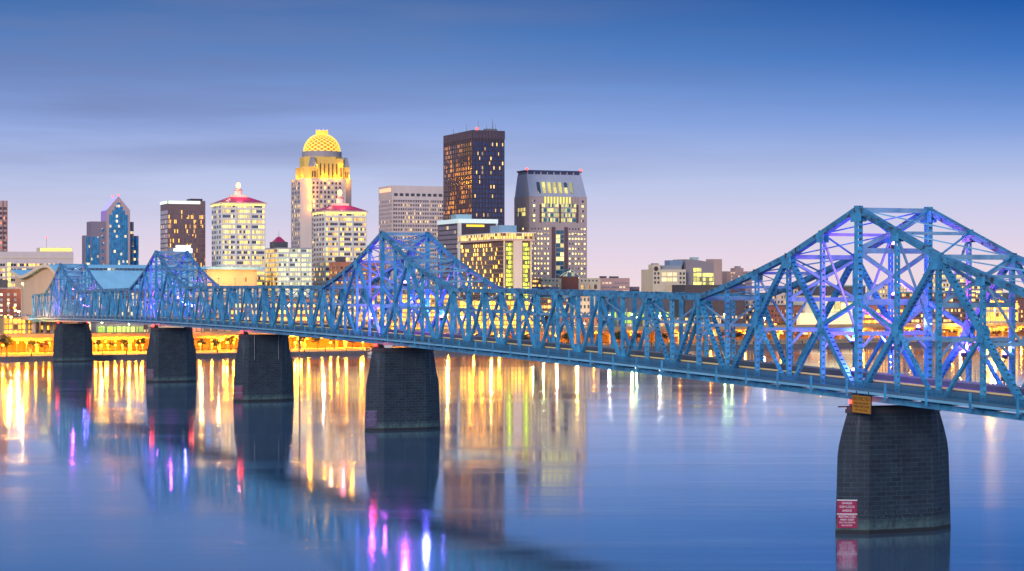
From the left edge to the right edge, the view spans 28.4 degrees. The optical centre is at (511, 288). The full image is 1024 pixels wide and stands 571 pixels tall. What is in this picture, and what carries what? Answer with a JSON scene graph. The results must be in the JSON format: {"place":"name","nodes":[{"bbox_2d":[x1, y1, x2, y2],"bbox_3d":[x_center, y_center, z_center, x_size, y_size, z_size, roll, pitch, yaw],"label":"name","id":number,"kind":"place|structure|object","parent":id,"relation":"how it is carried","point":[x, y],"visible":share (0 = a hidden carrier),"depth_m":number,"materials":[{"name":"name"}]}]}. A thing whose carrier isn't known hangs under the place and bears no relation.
{"place":"outdoors","nodes":[
{"label":"outdoors","id":0,"kind":"place"},
{"bbox_2d":[0,293,1021,354],"bbox_3d":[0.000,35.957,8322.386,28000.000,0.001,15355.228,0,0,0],"label":"ground","id":1,"kind":"structure","parent":0,"point":[1005,295],"depth_m":1185.77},
{"bbox_2d":[0,201,7,251],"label":"residential tower","id":2,"kind":"structure","parent":1,"relation":"on","point":[3,226],"depth_m":1654.17,"materials":[{"name":"pink stone"}]},
{"bbox_2d":[0,338,8,353],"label":"tree","id":3,"kind":"object","parent":1,"relation":"on","point":[5,343],"visible":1,"depth_m":1101.08,"materials":[{"name":"green plant"}]},
{"bbox_2d":[0,334,14,352],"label":"tree","id":4,"kind":"object","parent":1,"relation":"on","point":[8,339],"visible":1,"depth_m":1105.44,"materials":[{"name":"brown plant"}]},
{"bbox_2d":[8,302,8,332],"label":"street lamp","id":5,"kind":"object","parent":1,"relation":"on","point":[8,317],"visible":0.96,"depth_m":1170.59,"materials":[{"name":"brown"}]},
{"bbox_2d":[0,280,21,315],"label":"brick block","id":6,"kind":"structure","parent":1,"relation":"on","point":[12,296],"depth_m":1221.01,"materials":[{"name":"red brick"}]},
{"bbox_2d":[0,314,31,332],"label":"garage","id":7,"kind":"structure","parent":1,"relation":"on","point":[19,325],"depth_m":1197.97,"materials":[{"name":"beige concrete"}]},
{"bbox_2d":[28,340,39,349],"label":"tree","id":8,"kind":"object","parent":1,"relation":"on","point":[30,343],"visible":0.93,"depth_m":1117.47,"materials":[{"name":"orange plant"}]},
{"bbox_2d":[16,314,53,332],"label":"approach viaduct","id":9,"kind":"object","parent":1,"relation":"on","point":[26,317],"visible":0.16,"depth_m":1197.16,"materials":[{"name":"concrete"}]},
{"bbox_2d":[0,248,73,287],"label":"hotel block","id":10,"kind":"structure","parent":1,"relation":"on","point":[9,261],"depth_m":1493.55,"materials":[{"name":"beige concrete"}]},
{"bbox_2d":[40,340,50,348],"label":"tree","id":11,"kind":"object","parent":1,"relation":"on","point":[42,343],"visible":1,"depth_m":1118.70,"materials":[{"name":"orange plant"}]},
{"bbox_2d":[41,322,77,332],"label":"brick shopfront","id":12,"kind":"object","parent":1,"relation":"on","point":[48,327],"visible":0.09,"depth_m":1237.32,"materials":[{"name":"brown brick"}]},
{"bbox_2d":[93,339,101,351],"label":"tree","id":13,"kind":"object","parent":1,"relation":"on","point":[98,342],"visible":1,"depth_m":1134.39,"materials":[{"name":"brown plant"}]},
{"bbox_2d":[82,194,138,264],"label":"gabled tower","id":14,"kind":"structure","parent":1,"relation":"on","point":[109,238],"depth_m":1602.83,"materials":[{"name":"blue glass"}]},
{"bbox_2d":[107,342,116,351],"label":"tree","id":15,"kind":"object","parent":1,"relation":"on","point":[112,344],"visible":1,"depth_m":1135.41,"materials":[{"name":"brown plant"}]},
{"bbox_2d":[90,322,143,331],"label":"lobby pavilion","id":16,"kind":"structure","parent":1,"relation":"on","point":[108,327],"depth_m":1265.25,"materials":[{"name":"green glass"}]},
{"bbox_2d":[120,339,129,347],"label":"tree","id":17,"kind":"object","parent":1,"relation":"on","point":[123,341],"visible":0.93,"depth_m":1146.56,"materials":[{"name":"brown plant"}]},
{"bbox_2d":[10,264,264,332],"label":"arena","id":18,"kind":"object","parent":1,"relation":"on","point":[37,279],"visible":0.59,"depth_m":1372.80,"materials":[{"name":"metal"}]},
{"bbox_2d":[168,245,192,265],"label":"rooftop pavilion","id":19,"kind":"structure","parent":18,"relation":"on","point":[184,248],"depth_m":1423.92,"materials":[{"name":"grey concrete"}]},
{"bbox_2d":[135,338,145,346],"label":"tree","id":20,"kind":"object","parent":1,"relation":"on","point":[141,341],"visible":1,"depth_m":1151.51,"materials":[{"name":"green plant"}]},
{"bbox_2d":[160,199,204,266],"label":"bronze office tower","id":21,"kind":"structure","parent":1,"relation":"on","point":[182,222],"depth_m":1657.01,"materials":[{"name":"gold metal"}]},
{"bbox_2d":[148,289,228,331],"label":"concert shed","id":22,"kind":"structure","parent":1,"relation":"on","point":[200,329],"depth_m":1301.02,"materials":[{"name":"beige paint"}]},
{"bbox_2d":[197,339,205,349],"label":"tree","id":23,"kind":"object","parent":1,"relation":"on","point":[202,342],"visible":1,"depth_m":1169.93,"materials":[{"name":"brown plant"}]},
{"bbox_2d":[210,339,221,349],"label":"tree","id":24,"kind":"object","parent":1,"relation":"on","point":[215,342],"visible":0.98,"depth_m":1171.21,"materials":[{"name":"brown plant"}]},
{"bbox_2d":[225,336,235,349],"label":"tree","id":25,"kind":"object","parent":1,"relation":"on","point":[228,339],"visible":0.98,"depth_m":1170.47,"materials":[{"name":"brown plant"}]},
{"bbox_2d":[210,181,266,285],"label":"red roofed tower","id":26,"kind":"structure","parent":1,"relation":"on","point":[238,229],"depth_m":1457.22,"materials":[{"name":"white concrete"}]},
{"bbox_2d":[229,295,325,330],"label":"plaza block","id":27,"kind":"structure","parent":1,"relation":"on","point":[298,314],"depth_m":1324.43,"materials":[{"name":"orange brick"}]},
{"bbox_2d":[265,234,311,297],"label":"building","id":28,"kind":"structure","parent":1,"relation":"on","point":[286,265],"depth_m":1425.56,"materials":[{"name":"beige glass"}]},
{"bbox_2d":[298,336,308,348],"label":"tree","id":29,"kind":"object","parent":1,"relation":"on","point":[305,338],"visible":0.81,"depth_m":1192.14,"materials":[{"name":"yellow plant"}]},
{"bbox_2d":[311,337,321,348],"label":"tree","id":30,"kind":"object","parent":1,"relation":"on","point":[316,340],"visible":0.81,"depth_m":1202.43,"materials":[{"name":"brown plant"}]},
{"bbox_2d":[291,129,350,284],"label":"domed tower","id":31,"kind":"structure","parent":1,"relation":"on","point":[322,175],"depth_m":1819.02,"materials":[{"name":"stone"}]},
{"bbox_2d":[320,163,340,176],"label":"crown slit window","id":32,"kind":"structure","parent":31,"relation":"in","point":[320,163],"depth_m":1817.71,"materials":[{"name":"yellow glass"}]},
{"bbox_2d":[0,332,666,351],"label":"flood wall","id":33,"kind":"structure","parent":1,"relation":"on","point":[19,346],"depth_m":1209.12,"materials":[{"name":"concrete"}]},
{"bbox_2d":[311,188,368,297],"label":"red roofed tower","id":34,"kind":"structure","parent":1,"relation":"on","point":[339,227],"depth_m":1487.25,"materials":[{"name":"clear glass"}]},
{"bbox_2d":[329,257,385,293],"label":"brick apartments","id":35,"kind":"structure","parent":1,"relation":"on","point":[338,265],"depth_m":1406.52,"materials":[{"name":"brown brick"}]},
{"bbox_2d":[332,267,378,290],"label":"window","id":36,"kind":"structure","parent":35,"relation":"in","point":[332,267],"depth_m":1406.33,"materials":[{"name":"yellow glass"}]},
{"bbox_2d":[325,291,389,328],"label":"terrace block","id":37,"kind":"structure","parent":1,"relation":"on","point":[360,314],"depth_m":1338.08,"materials":[{"name":"orange concrete"}]},
{"bbox_2d":[379,185,442,291],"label":"hatched tower","id":38,"kind":"structure","parent":1,"relation":"on","point":[415,209],"depth_m":1859.57,"materials":[{"name":"beige concrete"}]},
{"bbox_2d":[385,290,458,328],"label":"hotel podium","id":39,"kind":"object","parent":1,"relation":"on","point":[404,300],"visible":0.1,"depth_m":1367.07,"materials":[{"name":"yellow concrete"}]},
{"bbox_2d":[437,214,497,295],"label":"white trimmed block","id":40,"kind":"structure","parent":1,"relation":"on","point":[452,228],"depth_m":1569.05,"materials":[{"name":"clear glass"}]},
{"bbox_2d":[443,125,504,224],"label":"dark flat tower","id":41,"kind":"structure","parent":1,"relation":"on","point":[474,173],"depth_m":1698.48,"materials":[{"name":"brown glass"}]},
{"bbox_2d":[457,296,532,327],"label":"parking deck","id":42,"kind":"structure","parent":1,"relation":"on","point":[462,304],"depth_m":1359.34,"materials":[{"name":"beige concrete"}]},
{"bbox_2d":[457,225,534,298],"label":"riverside hotel","id":43,"kind":"structure","parent":1,"relation":"on","point":[500,255],"depth_m":1407.52,"materials":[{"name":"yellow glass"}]},
{"bbox_2d":[0,322,1023,351],"bbox_3d":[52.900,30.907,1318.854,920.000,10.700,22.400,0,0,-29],"label":"elevated expressway","id":44,"kind":"structure","parent":1,"relation":"on","point":[217,335],"depth_m":1290.04,"materials":[{"name":"concrete"}]},
{"bbox_2d":[532,278,540,286],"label":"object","id":45,"kind":"structure","parent":1,"relation":"on","point":[536,282],"depth_m":1501.46,"materials":[{"name":"yellow concrete"}]},
{"bbox_2d":[514,168,586,277],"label":"granite tower","id":46,"kind":"structure","parent":1,"relation":"on","point":[550,209],"depth_m":1777.51,"materials":[{"name":"grey stone"}]},
{"bbox_2d":[526,228,584,239],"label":"window","id":47,"kind":"structure","parent":46,"relation":"in","point":[526,228],"depth_m":1780.81,"materials":[{"name":"glass"}]},
{"bbox_2d":[542,218,575,221],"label":"atrium window","id":48,"kind":"structure","parent":46,"relation":"in","point":[543,219],"depth_m":1775.82,"materials":[{"name":"yellow glass"}]},
{"bbox_2d":[542,213,575,216],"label":"atrium window","id":49,"kind":"structure","parent":46,"relation":"in","point":[543,214],"depth_m":1775.60,"materials":[{"name":"yellow glass"}]},
{"bbox_2d":[542,208,575,211],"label":"atrium window","id":50,"kind":"structure","parent":46,"relation":"in","point":[543,209],"depth_m":1775.17,"materials":[{"name":"yellow glass"}]},
{"bbox_2d":[542,203,575,206],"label":"atrium window","id":51,"kind":"structure","parent":46,"relation":"in","point":[543,205],"depth_m":1775.17,"materials":[{"name":"yellow glass"}]},
{"bbox_2d":[556,266,563,269],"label":"slit window","id":52,"kind":"structure","parent":46,"relation":"in","point":[557,267],"depth_m":1776.68,"materials":[{"name":"teal glass"}]},
{"bbox_2d":[556,261,563,264],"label":"slit window","id":53,"kind":"structure","parent":46,"relation":"in","point":[557,262],"depth_m":1776.68,"materials":[{"name":"teal glass"}]},
{"bbox_2d":[556,257,563,260],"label":"slit window","id":54,"kind":"structure","parent":46,"relation":"in","point":[557,258],"depth_m":1776.68,"materials":[{"name":"yellow glass"}]},
{"bbox_2d":[556,248,563,251],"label":"slit window","id":55,"kind":"structure","parent":46,"relation":"in","point":[557,249],"depth_m":1776.68,"materials":[{"name":"teal glass"}]},
{"bbox_2d":[556,239,563,242],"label":"slit window","id":56,"kind":"structure","parent":46,"relation":"in","point":[557,240],"depth_m":1776.68,"materials":[{"name":"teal glass"}]},
{"bbox_2d":[556,230,563,233],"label":"slit window","id":57,"kind":"structure","parent":46,"relation":"in","point":[557,231],"depth_m":1776.68,"materials":[{"name":"teal glass"}]},
{"bbox_2d":[540,295,568,323],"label":"teal banded block","id":58,"kind":"structure","parent":1,"relation":"on","point":[545,302],"depth_m":1442.32,"materials":[{"name":"orange brick"}]},
{"bbox_2d":[532,287,558,296],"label":"navy roofed shed","id":59,"kind":"structure","parent":58,"relation":"on","point":[546,288],"depth_m":1443.80,"materials":[{"name":"paint"}]},
{"bbox_2d":[561,332,574,342],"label":"tree","id":60,"kind":"object","parent":1,"relation":"on","point":[565,336],"visible":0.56,"depth_m":1285.27,"materials":[{"name":"green plant"}]},
{"bbox_2d":[540,323,597,327],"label":"lit arcade","id":61,"kind":"object","parent":1,"relation":"on","point":[541,325],"visible":0.12,"depth_m":1395.53,"materials":[{"name":"beige concrete"}]},
{"bbox_2d":[541,269,599,289],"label":"gabled arcade","id":62,"kind":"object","parent":1,"relation":"on","point":[568,279],"visible":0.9,"depth_m":1531.13,"materials":[{"name":"beige paint"}]},
{"bbox_2d":[546,315,597,324],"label":"brick depot","id":63,"kind":"structure","parent":1,"relation":"on","point":[586,320],"depth_m":1408.34,"materials":[{"name":"brown brick"}]},
{"bbox_2d":[569,296,597,314],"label":"gabled brick hall","id":64,"kind":"structure","parent":1,"relation":"on","point":[585,305],"depth_m":1431.91,"materials":[{"name":"beige paint"}]},
{"bbox_2d":[599,276,629,290],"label":"pink office","id":65,"kind":"structure","parent":1,"relation":"on","point":[616,283],"depth_m":1605.08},
{"bbox_2d":[615,331,620,343],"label":"tree","id":66,"kind":"object","parent":1,"relation":"on","point":[618,334],"visible":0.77,"depth_m":1299.33,"materials":[{"name":"green plant"}]},
{"bbox_2d":[630,287,638,290],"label":"violet block","id":67,"kind":"structure","parent":1,"relation":"on","point":[634,288],"depth_m":1651.25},
{"bbox_2d":[602,297,669,325],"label":"science hall","id":68,"kind":"structure","parent":1,"relation":"on","point":[628,305],"depth_m":1468.49,"materials":[{"name":"grey concrete"}]},
{"bbox_2d":[664,284,683,291],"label":"cream hut","id":69,"kind":"object","parent":68,"relation":"on","point":[667,287],"visible":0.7,"depth_m":1483.77,"materials":[{"name":"paint"}]},
{"bbox_2d":[641,260,685,291],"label":"cream medical block","id":70,"kind":"structure","parent":1,"relation":"on","point":[655,277],"depth_m":1626.56,"materials":[{"name":"paint"}]},
{"bbox_2d":[643,316,720,335],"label":"colonnade block","id":71,"kind":"structure","parent":1,"relation":"on","point":[687,318],"depth_m":1439.32,"materials":[{"name":"beige paint"}]},
{"bbox_2d":[678,257,721,284],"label":"curved top office","id":72,"kind":"structure","parent":1,"relation":"on","point":[706,272],"depth_m":1646.03,"materials":[{"name":"grey glass"}]},
{"bbox_2d":[672,285,745,335],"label":"windowless hall","id":73,"kind":"structure","parent":1,"relation":"on","point":[718,306],"depth_m":1470.43,"materials":[{"name":"brown"}]},
{"bbox_2d":[730,331,741,337],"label":"tree","id":74,"kind":"object","parent":1,"relation":"on","point":[737,334],"visible":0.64,"depth_m":1346.90,"materials":[{"name":"green plant"}]},
{"bbox_2d":[722,266,751,292],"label":"rose apartment tower","id":75,"kind":"structure","parent":1,"relation":"on","point":[735,272],"depth_m":1755.10,"materials":[{"name":"brick"}]},
{"bbox_2d":[745,290,753,322],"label":"warehouse loft","id":76,"kind":"structure","parent":1,"relation":"on","point":[748,304],"depth_m":1527.53,"materials":[{"name":"grey concrete"}]},
{"bbox_2d":[751,303,801,334],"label":"red brick row","id":77,"kind":"object","parent":1,"relation":"on","point":[776,318],"visible":0.23,"depth_m":1505.03,"materials":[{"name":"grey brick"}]},
{"bbox_2d":[765,288,797,304],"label":"brick loft","id":78,"kind":"structure","parent":1,"relation":"on","point":[779,299],"depth_m":1541.85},
{"bbox_2d":[785,285,865,334],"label":"white museum","id":79,"kind":"structure","parent":1,"relation":"on","point":[806,316],"depth_m":1516.02,"materials":[{"name":"beige"}]},
{"bbox_2d":[674,331,1023,342],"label":"retaining wall","id":80,"kind":"structure","parent":1,"relation":"on","point":[837,338],"depth_m":1408.65,"materials":[{"name":"concrete"}]},
{"bbox_2d":[858,305,903,330],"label":"building","id":81,"kind":"structure","parent":1,"relation":"on","point":[868,319],"depth_m":1535.29,"materials":[{"name":"orange brick"}]},
{"bbox_2d":[867,282,906,298],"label":"cream towerette","id":82,"kind":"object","parent":1,"relation":"on","point":[883,292],"visible":0.07,"depth_m":1662.72,"materials":[{"name":"paint"}]},
{"bbox_2d":[890,289,976,332],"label":"blue roofed hall","id":83,"kind":"structure","parent":1,"relation":"on","point":[958,313],"depth_m":1574.68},
{"bbox_2d":[923,271,965,291],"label":"white office slab","id":84,"kind":"structure","parent":1,"relation":"on","point":[946,284],"depth_m":1643.69,"materials":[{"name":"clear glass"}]},
{"bbox_2d":[959,283,1002,301],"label":"glass office slab","id":85,"kind":"structure","parent":1,"relation":"on","point":[999,290],"depth_m":1624.45,"materials":[{"name":"grey concrete"}]},
{"bbox_2d":[972,300,1018,331],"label":"column fronted hall","id":86,"kind":"structure","parent":1,"relation":"on","point":[999,317],"depth_m":1574.70,"materials":[{"name":"beige paint"}]},
{"bbox_2d":[992,330,1001,334],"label":"tree","id":87,"kind":"object","parent":1,"relation":"on","point":[996,332],"visible":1,"depth_m":1461.17,"materials":[{"name":"green plant"}]},
{"bbox_2d":[1000,296,1023,331],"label":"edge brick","id":88,"kind":"object","parent":1,"relation":"on","point":[1021,308],"visible":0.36,"depth_m":1582.38,"materials":[{"name":"orange brick"}]},
{"bbox_2d":[0,339,1021,356],"bbox_3d":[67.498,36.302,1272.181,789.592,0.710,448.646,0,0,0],"label":"promenade","id":89,"kind":"structure","parent":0,"point":[370,349],"depth_m":1171.24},
{"bbox_2d":[0,344,1023,570],"bbox_3d":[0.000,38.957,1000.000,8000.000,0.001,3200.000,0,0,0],"label":"water","id":90,"kind":"structure","parent":0,"point":[511,464],"depth_m":420.81,"materials":[{"name":"blue liquid"}]},
{"bbox_2d":[53,322,92,361],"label":"bridge pier","id":91,"kind":"structure","parent":90,"relation":"in","point":[72,342],"depth_m":1072.31,"materials":[{"name":"stone"}]},
{"bbox_2d":[146,325,196,381],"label":"bridge pier","id":92,"kind":"structure","parent":90,"relation":"in","point":[171,354],"depth_m":839.26,"materials":[{"name":"stone"}]},
{"bbox_2d":[146,369,153,379],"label":"warning sign","id":93,"kind":"object","parent":92,"relation":"attached to","point":[149,374],"visible":1,"depth_m":837.19,"materials":[{"name":"paint"}]},
{"bbox_2d":[233,331,293,401],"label":"bridge pier","id":94,"kind":"structure","parent":90,"relation":"in","point":[263,367],"depth_m":697.16,"materials":[{"name":"stone"}]},
{"bbox_2d":[234,386,242,398],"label":"warning sign","id":95,"kind":"object","parent":94,"relation":"attached to","point":[238,392],"visible":1,"depth_m":695.11,"materials":[{"name":"paint"}]},
{"bbox_2d":[299,336,299,401],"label":"river pole","id":96,"kind":"object","parent":90,"relation":"in","point":[299,368],"visible":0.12,"depth_m":689.74,"materials":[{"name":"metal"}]},
{"bbox_2d":[367,344,392,354],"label":"moored boat","id":97,"kind":"object","parent":90,"relation":"on","point":[385,346],"visible":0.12,"depth_m":1177.57,"materials":[{"name":"white glass"}]},
{"bbox_2d":[365,344,439,430],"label":"bridge pier","id":98,"kind":"structure","parent":90,"relation":"in","point":[402,388],"depth_m":555.21,"materials":[{"name":"stone"}]},
{"bbox_2d":[366,411,376,426],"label":"warning sign","id":99,"kind":"object","parent":98,"relation":"attached to","point":[371,418],"visible":1,"depth_m":553.19,"materials":[{"name":"paint"}]},
{"bbox_2d":[0,340,1017,360],"bbox_3d":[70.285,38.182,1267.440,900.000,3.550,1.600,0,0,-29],"label":"quay wall","id":100,"kind":"structure","parent":90,"relation":"in","point":[144,356],"depth_m":1165.19,"materials":[{"name":"concrete"}]},
{"bbox_2d":[835,401,950,533],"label":"bridge pier","id":101,"kind":"structure","parent":90,"relation":"in","point":[892,468],"depth_m":322.31,"materials":[{"name":"stone"}]},
{"bbox_2d":[29,206,1023,420],"bbox_3d":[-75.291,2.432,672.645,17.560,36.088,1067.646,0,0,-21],"label":"truss bridge","id":102,"kind":"structure","parent":101,"relation":"on","point":[982,397],"depth_m":385.18,"materials":[{"name":"blue metal"}]},
{"bbox_2d":[852,391,871,414],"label":"hanging sign","id":103,"kind":"object","parent":102,"relation":"hanging from","point":[861,404],"visible":1,"depth_m":316.61,"materials":[{"name":"metal"}]},
{"bbox_2d":[961,350,966,359],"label":"floodlight","id":104,"kind":"object","parent":102,"relation":"attached to","point":[963,354],"visible":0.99,"depth_m":316.52,"materials":[{"name":"metal"}]},
{"bbox_2d":[1002,352,1007,361],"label":"floodlight","id":105,"kind":"object","parent":102,"relation":"attached to","point":[1004,356],"visible":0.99,"depth_m":306.23,"materials":[{"name":"metal"}]},
{"bbox_2d":[838,398,851,406],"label":"navigation light","id":106,"kind":"object","parent":101,"relation":"attached to","point":[850,402],"visible":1,"depth_m":321.69,"materials":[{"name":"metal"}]},
{"bbox_2d":[837,500,856,527],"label":"warning sign","id":107,"kind":"object","parent":101,"relation":"attached to","point":[846,513],"visible":1,"depth_m":320.56,"materials":[{"name":"metal"}]},
{"bbox_2d":[0,0,1023,292],"label":"sky","id":108,"kind":"structure","parent":0,"point":[735,132],"materials":[{"name":"blue"}]}
]}

